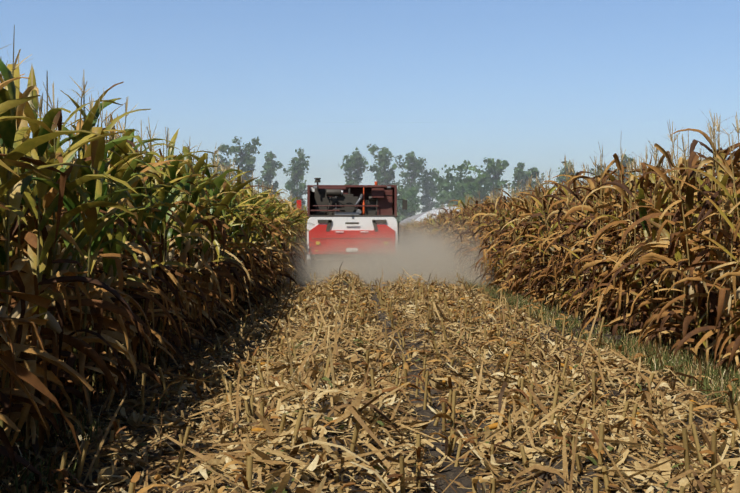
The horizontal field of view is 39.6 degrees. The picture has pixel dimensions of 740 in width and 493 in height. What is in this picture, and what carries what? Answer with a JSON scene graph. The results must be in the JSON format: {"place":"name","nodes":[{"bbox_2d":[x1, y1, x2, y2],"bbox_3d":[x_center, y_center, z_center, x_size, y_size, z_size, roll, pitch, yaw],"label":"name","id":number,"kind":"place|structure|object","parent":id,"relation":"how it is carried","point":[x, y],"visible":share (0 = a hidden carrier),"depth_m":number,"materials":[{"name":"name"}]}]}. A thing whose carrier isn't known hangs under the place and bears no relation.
{"place":"outdoors","nodes":[
{"label":"outdoors","id":0,"kind":"place"},
{"bbox_2d":[0,25,313,492],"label":"maize field","id":1,"kind":"structure","parent":0,"point":[122,251],"depth_m":8.56,"materials":[{"name":"green plant"}]},
{"bbox_2d":[0,273,739,492],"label":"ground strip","id":2,"kind":"object","parent":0,"point":[480,464],"depth_m":7.14,"materials":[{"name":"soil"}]},
{"bbox_2d":[297,178,406,268],"bbox_3d":[-0.737,-0.741,42.091,4.640,3.677,8.949,0,1,-1],"label":"combine harvester","id":3,"kind":"object","parent":2,"relation":"on","point":[326,204],"depth_m":37.74,"materials":[{"name":"red paint"}]},
{"bbox_2d":[0,280,737,492],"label":"corn husks","id":4,"kind":"object","parent":2,"relation":"on","point":[614,450],"visible":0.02,"depth_m":7.30},
{"bbox_2d":[0,262,739,492],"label":"crop residue","id":5,"kind":"object","parent":2,"relation":"on","point":[350,398],"visible":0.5,"depth_m":7.64},
{"bbox_2d":[0,272,739,492],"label":"verge grass","id":6,"kind":"structure","parent":2,"relation":"on","point":[717,376],"depth_m":11.09,"materials":[{"name":"green plant"}]},
{"bbox_2d":[21,262,739,492],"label":"maize stubble","id":7,"kind":"object","parent":2,"relation":"on","point":[451,401],"visible":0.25,"depth_m":8.25,"materials":[{"name":"beige plant"}]},
{"bbox_2d":[251,282,699,433],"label":"corn cobs","id":8,"kind":"object","parent":2,"relation":"on","point":[493,426],"visible":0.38,"depth_m":9.29,"materials":[{"name":"beige plant"}]},
{"bbox_2d":[0,0,739,288],"label":"sky","id":9,"kind":"structure","parent":0,"point":[533,83],"materials":[{"name":"blue"}]},
{"bbox_2d":[368,281,481,492],"bbox_3d":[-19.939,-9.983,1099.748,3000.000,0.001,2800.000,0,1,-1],"label":"ground","id":10,"kind":"structure","parent":0,"point":[451,471],"depth_m":7.89,"materials":[{"name":"soil"}]},
{"bbox_2d":[209,144,234,182],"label":"poplar","id":11,"kind":"object","parent":10,"relation":"on","point":[224,151],"depth_m":179.07,"materials":[{"name":"green plant"}]},
{"bbox_2d":[232,136,261,188],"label":"poplar","id":12,"kind":"object","parent":10,"relation":"on","point":[252,160],"depth_m":182.83,"materials":[{"name":"green plant"}]},
{"bbox_2d":[255,151,281,196],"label":"poplar","id":13,"kind":"object","parent":10,"relation":"on","point":[269,171],"depth_m":189.07,"materials":[{"name":"green plant"}]},
{"bbox_2d":[283,149,309,210],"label":"poplar","id":14,"kind":"object","parent":10,"relation":"on","point":[294,170],"depth_m":182.77,"materials":[{"name":"green plant"}]},
{"bbox_2d":[339,147,368,184],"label":"poplar","id":15,"kind":"object","parent":10,"relation":"on","point":[348,167],"depth_m":182.26,"materials":[{"name":"green plant"}]},
{"bbox_2d":[366,144,402,184],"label":"poplar","id":16,"kind":"object","parent":10,"relation":"on","point":[394,167],"depth_m":183.68,"materials":[{"name":"green plant"}]},
{"bbox_2d":[397,185,410,196],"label":"scrub tree","id":17,"kind":"object","parent":10,"relation":"on","point":[399,191],"depth_m":159.16,"materials":[{"name":"green plant"}]},
{"bbox_2d":[395,185,421,221],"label":"scrub tree","id":18,"kind":"object","parent":10,"relation":"on","point":[413,205],"depth_m":152.86,"materials":[{"name":"green plant"}]},
{"bbox_2d":[393,151,425,212],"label":"poplar","id":19,"kind":"object","parent":10,"relation":"on","point":[418,163],"depth_m":183.82,"materials":[{"name":"green plant"}]},
{"bbox_2d":[416,167,438,211],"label":"poplar","id":20,"kind":"object","parent":10,"relation":"on","point":[427,198],"depth_m":187.79,"materials":[{"name":"green plant"}]},
{"bbox_2d":[400,206,458,225],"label":"polytunnel greenhouse","id":21,"kind":"object","parent":10,"relation":"on","point":[423,217],"depth_m":112.08,"materials":[{"name":"white plastic"}]},
{"bbox_2d":[429,160,470,208],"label":"scrub tree","id":22,"kind":"object","parent":10,"relation":"on","point":[437,198],"depth_m":159.61,"materials":[{"name":"green plant"}]},
{"bbox_2d":[442,165,485,205],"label":"scrub tree","id":23,"kind":"object","parent":10,"relation":"on","point":[461,194],"depth_m":156.22,"materials":[{"name":"green plant"}]},
{"bbox_2d":[462,165,492,202],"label":"scrub tree","id":24,"kind":"object","parent":10,"relation":"on","point":[482,188],"depth_m":158.43,"materials":[{"name":"green plant"}]},
{"bbox_2d":[480,157,509,201],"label":"poplar","id":25,"kind":"object","parent":10,"relation":"on","point":[492,163],"depth_m":176.83,"materials":[{"name":"green plant"}]},
{"bbox_2d":[509,162,530,199],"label":"poplar","id":26,"kind":"object","parent":10,"relation":"on","point":[523,185],"depth_m":181.22,"materials":[{"name":"green plant"}]},
{"bbox_2d":[522,167,543,192],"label":"poplar","id":27,"kind":"object","parent":10,"relation":"on","point":[532,170],"depth_m":188.19,"materials":[{"name":"green plant"}]},
{"bbox_2d":[556,161,577,191],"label":"poplar","id":28,"kind":"object","parent":10,"relation":"on","point":[564,177],"depth_m":187.48,"materials":[{"name":"green plant"}]},
{"bbox_2d":[590,165,610,179],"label":"poplar","id":29,"kind":"object","parent":10,"relation":"on","point":[597,172],"depth_m":191.42,"materials":[{"name":"green plant"}]},
{"bbox_2d":[613,154,633,182],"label":"poplar","id":30,"kind":"object","parent":10,"relation":"on","point":[625,163],"depth_m":181.86,"materials":[{"name":"green plant"}]},
{"bbox_2d":[397,109,739,375],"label":"maize field","id":31,"kind":"structure","parent":0,"point":[664,244],"depth_m":15.13,"materials":[{"name":"brown plant"}]}
]}

